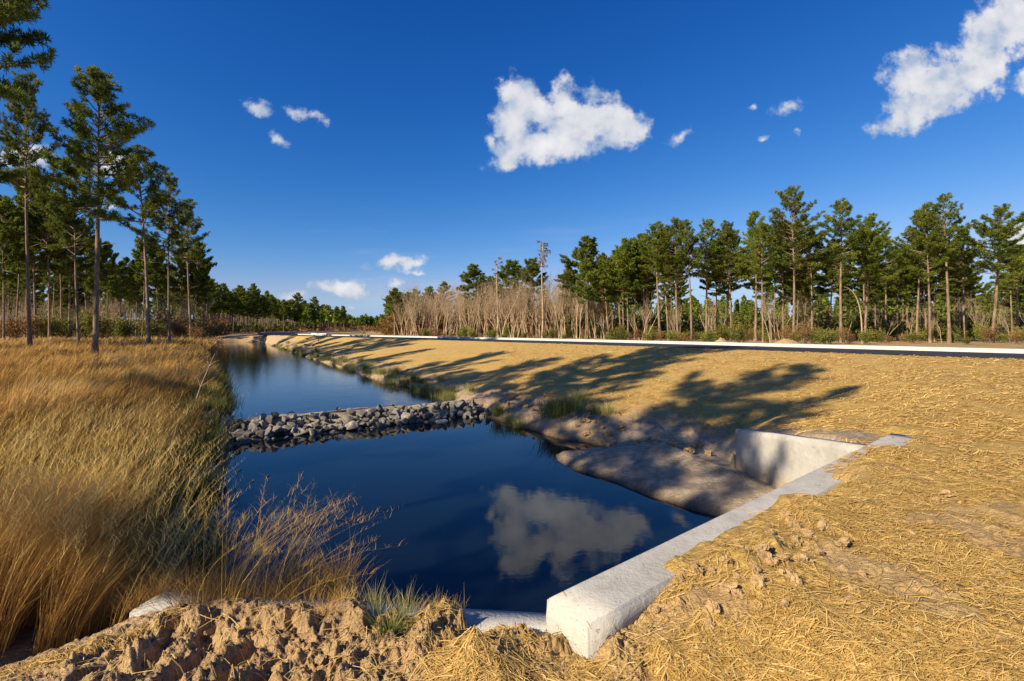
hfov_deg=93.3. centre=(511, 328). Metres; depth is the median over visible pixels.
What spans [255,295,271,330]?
pine tree
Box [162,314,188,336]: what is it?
shrub
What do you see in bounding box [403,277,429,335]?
bare tree
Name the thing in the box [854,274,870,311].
pine tree
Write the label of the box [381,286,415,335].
bare tree
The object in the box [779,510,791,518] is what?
dirt clod
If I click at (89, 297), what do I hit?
pine tree
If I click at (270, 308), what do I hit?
pine tree
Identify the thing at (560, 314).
bare tree
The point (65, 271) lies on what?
pine tree
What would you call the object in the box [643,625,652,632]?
dirt clod
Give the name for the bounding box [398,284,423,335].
bare tree
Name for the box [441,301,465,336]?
bare tree
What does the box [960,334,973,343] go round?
shrub
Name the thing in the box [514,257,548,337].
pine tree
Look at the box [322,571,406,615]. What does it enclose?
weed tuft
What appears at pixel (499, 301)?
bare tree
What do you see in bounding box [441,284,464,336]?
bare tree
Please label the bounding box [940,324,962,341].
shrub
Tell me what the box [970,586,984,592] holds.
dirt clod
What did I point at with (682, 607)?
dirt clod
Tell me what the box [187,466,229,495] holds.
reed tuft
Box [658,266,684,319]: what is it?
pine tree
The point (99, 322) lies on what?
shrub
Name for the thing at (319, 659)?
dirt clod
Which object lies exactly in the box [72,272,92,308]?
pine tree
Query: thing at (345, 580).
grass tuft
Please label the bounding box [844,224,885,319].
pine tree
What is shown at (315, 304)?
pine tree
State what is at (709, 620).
dirt clod
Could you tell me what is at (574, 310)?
bare tree
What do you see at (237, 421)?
rock
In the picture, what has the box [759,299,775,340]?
bare tree
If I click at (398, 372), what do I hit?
reed tuft
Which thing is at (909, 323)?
bare tree
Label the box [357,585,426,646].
weed tuft
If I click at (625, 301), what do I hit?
pine tree
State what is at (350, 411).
rock
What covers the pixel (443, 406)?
rock
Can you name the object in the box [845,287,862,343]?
bowed sapling
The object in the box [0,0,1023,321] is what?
sky
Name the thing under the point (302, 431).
rock
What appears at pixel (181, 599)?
grass tuft
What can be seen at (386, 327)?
undergrowth
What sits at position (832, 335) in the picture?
shrub
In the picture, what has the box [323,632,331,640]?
dirt clod
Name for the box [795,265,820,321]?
pine tree
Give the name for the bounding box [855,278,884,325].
pine tree
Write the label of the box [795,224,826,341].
pine tree
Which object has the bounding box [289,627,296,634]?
dirt clod
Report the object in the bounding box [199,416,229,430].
reed tuft
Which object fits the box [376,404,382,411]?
rock
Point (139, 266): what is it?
pine tree
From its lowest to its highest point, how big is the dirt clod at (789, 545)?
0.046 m
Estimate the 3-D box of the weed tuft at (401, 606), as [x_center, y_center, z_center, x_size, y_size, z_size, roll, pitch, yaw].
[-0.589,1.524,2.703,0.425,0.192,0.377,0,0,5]
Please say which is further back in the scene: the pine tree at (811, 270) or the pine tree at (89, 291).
the pine tree at (89, 291)
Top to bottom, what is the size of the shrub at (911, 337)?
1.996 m
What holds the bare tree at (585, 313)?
on the ground at (718, 482)
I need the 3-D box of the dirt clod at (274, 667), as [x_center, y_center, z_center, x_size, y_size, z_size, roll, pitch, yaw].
[-1.064,1.562,2.231,0.086,0.047,0.063,-12,-1,4]
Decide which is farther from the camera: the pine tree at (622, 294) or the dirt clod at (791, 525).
the pine tree at (622, 294)
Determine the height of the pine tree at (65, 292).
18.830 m
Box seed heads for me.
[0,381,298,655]
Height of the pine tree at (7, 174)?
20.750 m
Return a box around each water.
[179,416,716,612]
[210,342,452,418]
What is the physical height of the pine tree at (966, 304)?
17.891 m
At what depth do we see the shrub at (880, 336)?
65.82 m
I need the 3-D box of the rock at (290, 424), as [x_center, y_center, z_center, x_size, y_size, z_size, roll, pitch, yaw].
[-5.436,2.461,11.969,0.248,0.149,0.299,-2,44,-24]
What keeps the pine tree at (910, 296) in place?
on the ground at (718, 482)
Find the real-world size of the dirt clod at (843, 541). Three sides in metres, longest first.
0.115 x 0.097 x 0.070 m
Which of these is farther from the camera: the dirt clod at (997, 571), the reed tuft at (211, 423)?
the reed tuft at (211, 423)
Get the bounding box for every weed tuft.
[294,587,359,624]
[320,580,363,615]
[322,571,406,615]
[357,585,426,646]
[361,581,436,617]
[410,590,455,609]
[432,595,467,610]
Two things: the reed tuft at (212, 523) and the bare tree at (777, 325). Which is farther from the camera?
the bare tree at (777, 325)
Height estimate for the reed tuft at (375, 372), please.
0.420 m
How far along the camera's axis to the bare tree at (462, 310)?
127.27 m
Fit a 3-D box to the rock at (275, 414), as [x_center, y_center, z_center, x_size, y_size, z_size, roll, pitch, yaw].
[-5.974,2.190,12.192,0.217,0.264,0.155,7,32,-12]
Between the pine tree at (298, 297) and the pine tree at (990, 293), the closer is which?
the pine tree at (990, 293)
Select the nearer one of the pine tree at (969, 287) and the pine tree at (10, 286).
the pine tree at (969, 287)
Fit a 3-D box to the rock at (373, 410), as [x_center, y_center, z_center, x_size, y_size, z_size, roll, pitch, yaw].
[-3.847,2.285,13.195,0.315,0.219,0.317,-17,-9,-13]
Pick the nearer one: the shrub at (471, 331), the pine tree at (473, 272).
the shrub at (471, 331)
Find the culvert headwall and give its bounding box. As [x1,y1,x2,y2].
[129,429,915,659]
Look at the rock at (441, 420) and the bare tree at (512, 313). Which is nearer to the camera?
the rock at (441, 420)
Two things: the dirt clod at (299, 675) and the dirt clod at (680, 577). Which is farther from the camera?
the dirt clod at (680, 577)
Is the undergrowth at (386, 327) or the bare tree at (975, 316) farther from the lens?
the undergrowth at (386, 327)
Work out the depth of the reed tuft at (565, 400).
12.34 m
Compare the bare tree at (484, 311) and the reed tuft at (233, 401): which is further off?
the bare tree at (484, 311)
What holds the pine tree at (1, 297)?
on the ground at (718, 482)
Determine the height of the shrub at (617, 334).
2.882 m
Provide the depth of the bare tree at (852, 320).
75.53 m
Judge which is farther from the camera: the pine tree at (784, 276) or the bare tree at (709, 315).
the pine tree at (784, 276)
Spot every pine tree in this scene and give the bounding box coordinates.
[0,0,59,105]
[0,70,63,346]
[0,136,30,183]
[0,193,14,266]
[0,194,39,340]
[0,234,41,337]
[0,267,16,336]
[0,280,10,302]
[5,164,77,337]
[5,279,23,320]
[6,270,47,301]
[9,236,45,337]
[9,276,32,318]
[16,174,76,337]
[31,63,166,354]
[32,272,58,314]
[34,148,108,341]
[38,195,88,337]
[41,257,70,336]
[47,264,74,310]
[49,207,94,338]
[58,223,94,336]
[58,282,83,315]
[59,274,87,313]
[62,286,80,318]
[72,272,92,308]
[78,238,115,301]
[83,284,93,310]
[86,288,105,314]
[90,241,119,334]
[99,266,120,336]
[102,278,118,336]
[108,144,169,344]
[109,260,132,320]
[114,257,129,317]
[118,260,145,335]
[124,259,149,336]
[124,276,143,336]
[129,234,164,337]
[138,172,193,342]
[138,244,173,315]
[142,273,167,315]
[150,261,174,335]
[160,198,210,337]
[163,245,205,337]
[164,270,181,317]
[170,285,183,315]
[175,254,211,330]
[177,241,217,317]
[178,288,187,312]
[191,266,217,332]
[199,278,214,321]
[201,295,212,317]
[204,286,224,317]
[214,284,230,318]
[221,283,237,318]
[228,293,240,332]
[234,288,244,332]
[235,285,245,321]
[238,296,252,332]
[242,290,253,332]
[247,283,262,325]
[248,289,261,328]
[248,297,255,329]
[248,305,261,327]
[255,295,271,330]
[263,298,271,315]
[264,290,271,309]
[264,296,275,328]
[268,295,279,328]
[276,303,282,318]
[278,299,289,330]
[288,299,297,327]
[292,292,306,330]
[310,296,321,319]
[383,291,403,334]
[385,287,405,335]
[389,291,405,328]
[400,291,417,332]
[407,289,420,331]
[418,289,436,329]
[423,286,442,331]
[435,281,455,335]
[451,294,467,326]
[455,264,491,336]
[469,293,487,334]
[475,276,501,323]
[480,259,529,332]
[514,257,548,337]
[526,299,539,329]
[554,235,602,338]
[557,268,578,337]
[558,289,572,326]
[570,258,603,338]
[590,252,619,328]
[590,259,606,337]
[598,237,646,331]
[599,249,628,327]
[600,246,648,327]
[600,292,619,328]
[614,299,626,319]
[626,241,652,339]
[626,289,639,318]
[628,292,656,309]
[630,233,655,339]
[631,234,663,339]
[632,221,678,340]
[636,259,661,331]
[637,278,654,305]
[648,228,680,339]
[649,217,700,332]
[653,283,674,312]
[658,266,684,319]
[669,219,703,340]
[671,274,692,310]
[684,217,733,331]
[698,239,726,328]
[699,232,744,339]
[703,220,751,340]
[734,211,786,340]
[740,222,782,341]
[740,248,772,339]
[752,264,774,315]
[759,185,831,335]
[763,252,785,332]
[763,288,780,310]
[765,222,804,338]
[775,271,790,319]
[779,224,835,329]
[779,278,805,310]
[785,255,812,330]
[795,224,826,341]
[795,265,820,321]
[795,280,815,328]
[798,287,822,314]
[808,197,869,342]
[814,238,857,330]
[814,253,859,328]
[832,277,857,328]
[833,213,908,340]
[836,284,855,315]
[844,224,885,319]
[853,263,887,331]
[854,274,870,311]
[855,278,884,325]
[860,236,913,337]
[868,276,895,312]
[873,278,898,315]
[877,251,920,339]
[884,298,909,310]
[885,201,959,342]
[893,257,916,334]
[893,275,922,333]
[894,213,948,341]
[901,256,940,338]
[904,244,948,339]
[904,295,923,311]
[909,276,943,329]
[915,237,961,330]
[919,192,972,342]
[938,238,977,338]
[942,284,964,313]
[944,230,982,340]
[950,288,968,311]
[951,276,981,319]
[951,293,980,313]
[958,275,987,312]
[962,203,1023,342]
[978,282,998,312]
[989,239,1023,337]
[990,272,1015,305]
[990,297,1015,307]
[992,244,1023,338]
[1006,266,1023,300]
[1006,293,1023,313]
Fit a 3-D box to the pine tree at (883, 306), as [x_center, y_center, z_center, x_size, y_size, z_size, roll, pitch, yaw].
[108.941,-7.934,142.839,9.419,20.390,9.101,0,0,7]
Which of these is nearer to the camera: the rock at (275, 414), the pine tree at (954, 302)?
the rock at (275, 414)
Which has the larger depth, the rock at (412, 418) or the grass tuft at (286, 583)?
the rock at (412, 418)
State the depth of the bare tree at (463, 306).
126.44 m
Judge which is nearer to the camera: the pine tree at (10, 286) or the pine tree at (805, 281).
the pine tree at (805, 281)
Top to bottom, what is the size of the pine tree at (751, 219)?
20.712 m
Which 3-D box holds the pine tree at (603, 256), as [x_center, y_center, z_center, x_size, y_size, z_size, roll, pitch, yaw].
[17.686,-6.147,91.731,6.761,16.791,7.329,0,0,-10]
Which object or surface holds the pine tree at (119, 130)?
on the ground at (718, 482)
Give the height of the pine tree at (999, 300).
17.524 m
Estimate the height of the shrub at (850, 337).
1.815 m
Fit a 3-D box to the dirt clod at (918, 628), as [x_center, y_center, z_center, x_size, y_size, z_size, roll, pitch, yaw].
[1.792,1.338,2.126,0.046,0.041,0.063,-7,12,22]
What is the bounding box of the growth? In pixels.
[206,313,375,332]
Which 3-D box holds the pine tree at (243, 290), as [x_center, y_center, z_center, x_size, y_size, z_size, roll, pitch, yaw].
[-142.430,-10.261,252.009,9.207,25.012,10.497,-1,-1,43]
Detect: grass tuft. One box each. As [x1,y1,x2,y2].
[95,579,165,619]
[105,554,195,611]
[125,562,195,602]
[129,553,260,627]
[132,557,260,615]
[141,545,242,604]
[154,546,270,604]
[173,552,247,597]
[173,564,266,605]
[194,566,273,605]
[200,570,269,601]
[220,563,305,603]
[221,540,334,603]
[236,541,345,602]
[249,573,310,602]
[251,548,359,609]
[268,541,349,598]
[271,549,322,588]
[282,542,373,605]
[290,533,382,599]
[294,551,362,599]
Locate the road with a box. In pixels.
[257,330,1023,358]
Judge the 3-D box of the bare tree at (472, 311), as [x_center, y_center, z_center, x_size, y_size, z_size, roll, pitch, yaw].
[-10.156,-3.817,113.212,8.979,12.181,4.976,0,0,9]
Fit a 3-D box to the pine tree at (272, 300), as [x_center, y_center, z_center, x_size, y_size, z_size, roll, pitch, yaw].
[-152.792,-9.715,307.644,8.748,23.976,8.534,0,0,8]
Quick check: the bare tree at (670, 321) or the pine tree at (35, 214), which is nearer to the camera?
the pine tree at (35, 214)
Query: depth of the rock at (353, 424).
12.33 m
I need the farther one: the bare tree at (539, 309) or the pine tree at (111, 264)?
the bare tree at (539, 309)
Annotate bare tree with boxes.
[0,290,32,336]
[0,291,16,336]
[8,293,24,337]
[18,307,33,337]
[33,299,56,318]
[74,295,91,333]
[85,291,111,319]
[103,294,125,337]
[117,301,141,336]
[121,299,141,329]
[154,298,167,324]
[162,291,188,336]
[174,296,191,317]
[177,302,203,321]
[183,295,214,336]
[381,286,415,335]
[395,291,422,335]
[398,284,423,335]
[398,291,410,335]
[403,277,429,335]
[404,285,422,335]
[409,283,446,332]
[409,303,417,335]
[411,301,429,335]
[417,285,431,335]
[417,287,444,328]
[421,290,438,331]
[423,289,444,335]
[427,290,441,330]
[431,297,444,325]
[436,284,462,335]
[438,280,466,329]
[438,288,452,333]
[440,281,465,336]
[440,286,455,331]
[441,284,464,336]
[441,297,452,336]
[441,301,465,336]
[448,282,470,326]
[450,279,472,328]
[450,290,484,333]
[451,296,461,335]
[452,286,478,335]
[455,290,483,329]
[467,299,477,330]
[469,292,494,336]
[474,277,492,333]
[474,300,482,335]
[476,279,495,336]
[478,278,497,336]
[482,283,515,337]
[482,289,498,336]
[483,281,499,336]
[485,275,510,327]
[488,272,528,334]
[489,287,507,326]
[492,276,529,337]
[495,286,519,337]
[499,286,510,336]
[499,290,524,337]
[502,281,538,337]
[507,280,534,337]
[509,283,535,332]
[513,279,551,337]
[514,272,555,336]
[528,289,548,337]
[529,284,568,337]
[529,285,553,336]
[531,286,545,332]
[536,290,560,337]
[539,288,560,328]
[543,277,557,336]
[545,274,558,332]
[546,282,573,338]
[546,288,558,336]
[550,267,580,337]
[551,278,572,334]
[554,283,585,332]
[564,267,590,337]
[564,287,581,338]
[568,296,581,337]
[570,285,588,337]
[572,286,585,338]
[583,291,598,337]
[588,298,603,337]
[589,283,608,328]
[593,291,607,337]
[603,291,624,333]
[605,298,615,333]
[629,305,654,337]
[641,289,666,337]
[662,304,685,328]
[667,311,675,331]
[669,307,681,332]
[691,297,719,331]
[708,301,729,327]
[758,287,778,342]
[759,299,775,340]
[769,295,802,339]
[791,299,821,340]
[801,304,827,339]
[828,298,861,340]
[868,303,907,340]
[901,307,919,332]
[921,300,938,341]
[932,316,941,342]
[933,293,972,339]
[967,298,982,323]
[967,307,992,326]
[988,295,1018,333]
[992,307,1009,341]
[995,314,1016,333]
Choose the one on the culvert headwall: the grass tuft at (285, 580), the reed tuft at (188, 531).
the grass tuft at (285, 580)
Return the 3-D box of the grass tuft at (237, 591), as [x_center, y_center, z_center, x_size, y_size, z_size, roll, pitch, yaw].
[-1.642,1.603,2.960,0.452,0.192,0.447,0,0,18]
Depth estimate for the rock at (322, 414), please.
12.59 m
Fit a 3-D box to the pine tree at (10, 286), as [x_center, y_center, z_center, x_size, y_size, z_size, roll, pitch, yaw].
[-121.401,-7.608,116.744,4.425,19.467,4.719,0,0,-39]
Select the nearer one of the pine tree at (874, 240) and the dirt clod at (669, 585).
the dirt clod at (669, 585)
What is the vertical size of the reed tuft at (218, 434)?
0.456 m
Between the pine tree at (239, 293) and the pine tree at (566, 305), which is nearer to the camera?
the pine tree at (566, 305)
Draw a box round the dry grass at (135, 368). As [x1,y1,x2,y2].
[0,335,237,655]
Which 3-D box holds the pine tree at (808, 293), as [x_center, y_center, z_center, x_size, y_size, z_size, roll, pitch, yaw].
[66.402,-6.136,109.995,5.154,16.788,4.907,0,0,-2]
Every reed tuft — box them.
[141,473,204,514]
[149,427,243,467]
[159,504,268,577]
[163,506,236,549]
[164,397,214,417]
[165,435,213,464]
[175,383,224,402]
[175,474,219,507]
[180,511,240,534]
[184,423,233,454]
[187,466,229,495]
[189,411,237,432]
[191,380,231,397]
[191,425,239,447]
[192,395,228,412]
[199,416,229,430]
[200,393,235,412]
[222,392,250,410]
[228,391,246,407]
[332,356,350,362]
[358,362,368,370]
[367,366,379,373]
[374,365,391,374]
[380,370,401,379]
[380,379,395,383]
[388,367,406,375]
[396,375,411,386]
[403,371,420,382]
[413,384,429,393]
[415,375,437,383]
[425,387,443,397]
[426,393,457,400]
[428,374,447,381]
[428,382,451,393]
[433,386,455,396]
[442,384,458,394]
[444,391,460,400]
[461,383,480,390]
[478,399,510,417]
[499,411,518,422]
[502,413,531,427]
[528,395,577,419]
[535,392,563,411]
[541,390,586,419]
[543,395,590,412]
[562,388,595,403]
[582,402,605,414]
[597,401,622,414]
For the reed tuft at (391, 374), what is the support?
on the ground at (718, 482)
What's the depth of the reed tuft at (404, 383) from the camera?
20.92 m
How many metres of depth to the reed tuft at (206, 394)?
12.31 m
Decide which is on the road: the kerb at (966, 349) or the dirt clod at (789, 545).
the kerb at (966, 349)
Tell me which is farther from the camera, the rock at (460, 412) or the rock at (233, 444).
the rock at (460, 412)
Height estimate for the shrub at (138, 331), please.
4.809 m
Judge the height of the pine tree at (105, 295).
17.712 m
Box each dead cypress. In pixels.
[492,256,501,336]
[536,240,550,337]
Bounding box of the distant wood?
[0,288,1023,330]
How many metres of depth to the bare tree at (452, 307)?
127.36 m
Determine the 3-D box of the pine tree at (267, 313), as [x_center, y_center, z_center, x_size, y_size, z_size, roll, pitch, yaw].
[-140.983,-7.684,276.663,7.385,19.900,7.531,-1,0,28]
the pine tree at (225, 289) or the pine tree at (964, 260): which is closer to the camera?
the pine tree at (964, 260)
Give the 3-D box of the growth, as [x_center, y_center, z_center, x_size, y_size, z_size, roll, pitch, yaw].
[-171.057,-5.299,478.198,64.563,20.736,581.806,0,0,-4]
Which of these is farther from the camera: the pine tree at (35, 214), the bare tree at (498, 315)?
the bare tree at (498, 315)
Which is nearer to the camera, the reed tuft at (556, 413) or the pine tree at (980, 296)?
the reed tuft at (556, 413)
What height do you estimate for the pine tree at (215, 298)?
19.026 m
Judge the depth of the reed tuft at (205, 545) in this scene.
5.36 m
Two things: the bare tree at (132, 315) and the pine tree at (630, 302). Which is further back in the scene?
the pine tree at (630, 302)
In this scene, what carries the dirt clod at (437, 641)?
on the ground at (718, 482)
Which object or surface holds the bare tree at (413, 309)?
on the ground at (718, 482)
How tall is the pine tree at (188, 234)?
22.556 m
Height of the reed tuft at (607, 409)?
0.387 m
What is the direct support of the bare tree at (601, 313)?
on the ground at (718, 482)
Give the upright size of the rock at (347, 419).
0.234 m
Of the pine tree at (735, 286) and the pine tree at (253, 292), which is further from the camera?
the pine tree at (253, 292)
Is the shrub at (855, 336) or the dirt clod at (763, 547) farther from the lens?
the shrub at (855, 336)
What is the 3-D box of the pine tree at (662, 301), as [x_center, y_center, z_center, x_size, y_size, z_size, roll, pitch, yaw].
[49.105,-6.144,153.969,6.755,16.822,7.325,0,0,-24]
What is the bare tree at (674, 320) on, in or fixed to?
on the ground at (718, 482)
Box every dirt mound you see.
[715,337,727,341]
[774,339,800,343]
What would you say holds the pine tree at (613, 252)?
on the ground at (718, 482)
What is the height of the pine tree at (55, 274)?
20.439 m
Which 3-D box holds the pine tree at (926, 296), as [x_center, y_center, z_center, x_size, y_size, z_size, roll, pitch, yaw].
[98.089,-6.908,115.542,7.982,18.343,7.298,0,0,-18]
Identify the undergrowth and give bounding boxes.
[2,312,956,336]
[559,309,1023,337]
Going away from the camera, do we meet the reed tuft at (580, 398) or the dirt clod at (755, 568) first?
the dirt clod at (755, 568)
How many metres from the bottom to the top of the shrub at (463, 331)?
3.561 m
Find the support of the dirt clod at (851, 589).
on the ground at (718, 482)
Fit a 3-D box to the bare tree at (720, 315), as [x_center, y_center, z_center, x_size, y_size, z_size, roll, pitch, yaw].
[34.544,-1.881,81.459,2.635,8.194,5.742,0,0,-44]
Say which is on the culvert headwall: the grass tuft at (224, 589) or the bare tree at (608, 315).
the grass tuft at (224, 589)
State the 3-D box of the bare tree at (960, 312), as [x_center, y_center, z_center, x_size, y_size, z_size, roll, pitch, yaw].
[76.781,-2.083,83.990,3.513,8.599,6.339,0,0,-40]
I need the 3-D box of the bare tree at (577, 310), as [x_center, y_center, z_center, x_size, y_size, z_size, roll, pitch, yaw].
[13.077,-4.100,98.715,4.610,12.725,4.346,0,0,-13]
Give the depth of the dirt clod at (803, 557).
2.79 m
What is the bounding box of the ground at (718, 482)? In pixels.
[0,330,1023,680]
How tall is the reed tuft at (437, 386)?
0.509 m
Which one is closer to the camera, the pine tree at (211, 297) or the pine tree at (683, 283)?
the pine tree at (683, 283)
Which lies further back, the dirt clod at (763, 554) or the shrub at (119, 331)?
the shrub at (119, 331)
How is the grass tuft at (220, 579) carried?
on the culvert headwall
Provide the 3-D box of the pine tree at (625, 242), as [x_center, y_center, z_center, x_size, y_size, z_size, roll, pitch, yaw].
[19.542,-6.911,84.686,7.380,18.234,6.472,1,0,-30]
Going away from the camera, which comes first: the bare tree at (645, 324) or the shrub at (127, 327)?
the bare tree at (645, 324)
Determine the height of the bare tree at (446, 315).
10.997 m
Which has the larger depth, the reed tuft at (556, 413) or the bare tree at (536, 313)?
the bare tree at (536, 313)
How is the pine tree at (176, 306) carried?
on the ground at (718, 482)
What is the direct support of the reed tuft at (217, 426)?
on the ground at (718, 482)
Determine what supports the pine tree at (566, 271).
on the ground at (718, 482)
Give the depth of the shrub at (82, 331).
88.20 m
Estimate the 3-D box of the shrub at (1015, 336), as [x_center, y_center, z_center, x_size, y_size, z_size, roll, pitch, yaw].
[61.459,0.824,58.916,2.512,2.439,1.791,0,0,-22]
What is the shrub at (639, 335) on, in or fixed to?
on the ground at (718, 482)
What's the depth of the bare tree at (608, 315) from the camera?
101.46 m
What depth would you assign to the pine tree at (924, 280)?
88.22 m
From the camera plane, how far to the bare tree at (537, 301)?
100.85 m
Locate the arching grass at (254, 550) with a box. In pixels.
[173,472,401,615]
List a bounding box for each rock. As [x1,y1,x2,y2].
[228,442,240,446]
[232,419,241,424]
[232,422,238,429]
[234,429,244,436]
[235,436,250,443]
[239,423,245,428]
[243,431,252,437]
[248,422,258,430]
[251,426,261,433]
[255,430,263,438]
[258,413,266,421]
[259,420,266,428]
[263,425,273,437]
[265,416,274,424]
[271,412,278,418]
[272,426,282,434]
[281,415,289,424]
[282,425,290,431]
[287,411,296,418]
[287,422,294,429]
[289,427,296,433]
[293,427,308,435]
[295,419,305,425]
[309,428,314,434]
[318,411,324,419]
[320,416,328,422]
[333,423,343,429]
[344,416,355,422]
[345,420,357,429]
[346,408,355,414]
[356,410,365,416]
[365,408,376,413]
[366,410,373,417]
[374,411,381,418]
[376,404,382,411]
[376,422,386,427]
[389,409,399,419]
[399,412,410,419]
[401,417,407,423]
[408,413,416,423]
[409,408,416,412]
[416,406,424,413]
[423,412,431,419]
[433,414,440,419]
[435,409,448,413]
[436,419,447,422]
[440,403,446,408]
[448,404,456,409]
[455,401,464,409]
[457,409,464,415]
[485,409,490,417]
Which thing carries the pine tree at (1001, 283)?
on the ground at (718, 482)
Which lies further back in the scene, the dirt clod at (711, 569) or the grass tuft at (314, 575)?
the grass tuft at (314, 575)
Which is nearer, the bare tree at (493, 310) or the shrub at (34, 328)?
the shrub at (34, 328)
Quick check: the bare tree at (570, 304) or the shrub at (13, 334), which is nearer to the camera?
the shrub at (13, 334)
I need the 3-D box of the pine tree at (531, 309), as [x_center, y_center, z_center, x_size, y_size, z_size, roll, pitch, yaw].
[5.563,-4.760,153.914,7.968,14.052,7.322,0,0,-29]
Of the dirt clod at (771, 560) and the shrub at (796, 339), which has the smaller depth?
the dirt clod at (771, 560)
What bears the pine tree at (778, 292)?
on the ground at (718, 482)
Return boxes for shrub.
[0,313,26,340]
[15,311,53,339]
[24,311,68,337]
[52,309,82,338]
[65,308,92,338]
[75,309,119,338]
[79,311,115,338]
[109,316,136,338]
[111,312,138,338]
[130,320,143,335]
[136,316,166,337]
[138,302,177,336]
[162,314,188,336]
[166,313,186,337]
[166,322,184,336]
[179,322,193,336]
[182,325,205,339]
[185,315,215,337]
[188,312,224,338]
[214,318,226,336]
[421,329,431,335]
[459,325,468,336]
[466,328,477,336]
[484,328,499,336]
[501,324,510,337]
[521,331,527,337]
[548,327,557,338]
[566,327,574,337]
[581,328,588,338]
[593,327,604,337]
[605,323,627,339]
[620,329,629,339]
[632,328,642,339]
[642,329,658,340]
[645,322,661,337]
[656,329,664,340]
[665,331,677,340]
[672,330,686,340]
[677,332,694,340]
[685,328,696,340]
[693,332,699,340]
[698,332,711,341]
[704,328,716,341]
[711,322,731,340]
[718,326,732,340]
[728,322,749,341]
[741,328,752,342]
[743,325,753,339]
[757,328,769,340]
[761,334,773,342]
[770,330,782,340]
[778,325,799,340]
[787,334,801,341]
[793,322,816,343]
[802,329,818,342]
[809,324,837,343]
[825,327,839,343]
[835,327,849,343]
[846,332,854,343]
[853,331,860,339]
[856,324,875,343]
[869,326,885,341]
[875,332,887,342]
[878,323,900,338]
[882,335,892,342]
[902,329,928,342]
[918,325,941,341]
[931,320,946,340]
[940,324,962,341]
[946,332,958,342]
[955,326,974,339]
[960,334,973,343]
[969,322,997,341]
[971,328,987,341]
[980,323,998,342]
[995,330,1010,342]
[1005,326,1023,344]
[1009,323,1023,342]
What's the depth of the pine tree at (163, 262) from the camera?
118.57 m
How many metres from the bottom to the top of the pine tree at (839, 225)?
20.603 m
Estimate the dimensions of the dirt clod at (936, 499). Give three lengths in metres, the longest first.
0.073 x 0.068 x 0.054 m
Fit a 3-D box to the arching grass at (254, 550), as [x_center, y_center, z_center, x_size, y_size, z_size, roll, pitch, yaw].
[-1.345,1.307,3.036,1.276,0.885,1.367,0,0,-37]
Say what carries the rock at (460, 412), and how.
on the rock
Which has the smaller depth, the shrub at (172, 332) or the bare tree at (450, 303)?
the shrub at (172, 332)
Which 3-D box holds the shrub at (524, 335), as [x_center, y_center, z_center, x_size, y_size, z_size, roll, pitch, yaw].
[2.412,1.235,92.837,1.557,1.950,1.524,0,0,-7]
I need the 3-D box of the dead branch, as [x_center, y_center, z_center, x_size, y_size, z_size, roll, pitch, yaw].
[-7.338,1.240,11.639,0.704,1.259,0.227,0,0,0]
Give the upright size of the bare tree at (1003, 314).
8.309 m
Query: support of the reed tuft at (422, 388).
on the ground at (718, 482)
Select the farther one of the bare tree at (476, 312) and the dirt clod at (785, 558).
the bare tree at (476, 312)
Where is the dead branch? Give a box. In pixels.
[194,354,218,400]
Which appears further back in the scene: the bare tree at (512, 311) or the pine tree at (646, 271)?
the bare tree at (512, 311)
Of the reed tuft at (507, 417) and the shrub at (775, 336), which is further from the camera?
the shrub at (775, 336)
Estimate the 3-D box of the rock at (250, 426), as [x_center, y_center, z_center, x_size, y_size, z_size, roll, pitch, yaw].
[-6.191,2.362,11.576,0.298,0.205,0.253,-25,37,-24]
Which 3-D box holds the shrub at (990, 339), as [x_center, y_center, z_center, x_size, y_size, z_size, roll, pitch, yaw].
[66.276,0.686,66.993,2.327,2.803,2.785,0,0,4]
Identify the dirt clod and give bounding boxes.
[151,638,164,646]
[178,627,188,636]
[200,648,207,658]
[201,629,210,636]
[271,658,288,673]
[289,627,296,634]
[294,670,309,680]
[314,653,326,664]
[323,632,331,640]
[323,672,333,680]
[330,617,336,623]
[341,646,356,661]
[432,636,441,644]
[490,643,499,653]
[581,417,590,422]
[582,431,589,436]
[583,413,591,417]
[604,430,612,436]
[617,423,626,430]
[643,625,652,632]
[652,606,661,614]
[665,583,676,590]
[669,441,677,447]
[673,573,686,583]
[675,595,691,613]
[683,448,692,452]
[690,561,705,577]
[691,440,702,448]
[701,423,710,428]
[703,599,720,614]
[704,450,712,455]
[704,616,714,630]
[708,566,715,574]
[719,582,737,591]
[721,556,732,563]
[731,588,744,598]
[733,572,740,578]
[734,541,744,548]
[749,563,761,574]
[750,572,766,588]
[754,543,770,551]
[759,551,769,562]
[764,528,773,534]
[765,553,779,565]
[776,568,784,574]
[777,554,788,562]
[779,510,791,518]
[779,599,788,608]
[782,542,791,548]
[784,568,802,586]
[788,521,798,532]
[791,533,804,547]
[792,553,812,562]
[801,528,815,534]
[802,546,812,552]
[803,532,813,540]
[815,548,824,555]
[817,519,829,530]
[834,534,849,548]
[844,593,858,602]
[848,585,862,596]
[858,569,866,576]
[914,626,923,635]
[932,496,941,502]
[940,489,956,497]
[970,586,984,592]
[989,569,1007,577]
[994,635,1007,643]
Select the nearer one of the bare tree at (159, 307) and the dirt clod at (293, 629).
the dirt clod at (293, 629)
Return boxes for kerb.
[298,334,1023,353]
[309,331,357,333]
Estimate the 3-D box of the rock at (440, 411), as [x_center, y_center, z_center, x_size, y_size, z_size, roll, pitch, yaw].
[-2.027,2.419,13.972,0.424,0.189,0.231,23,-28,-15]

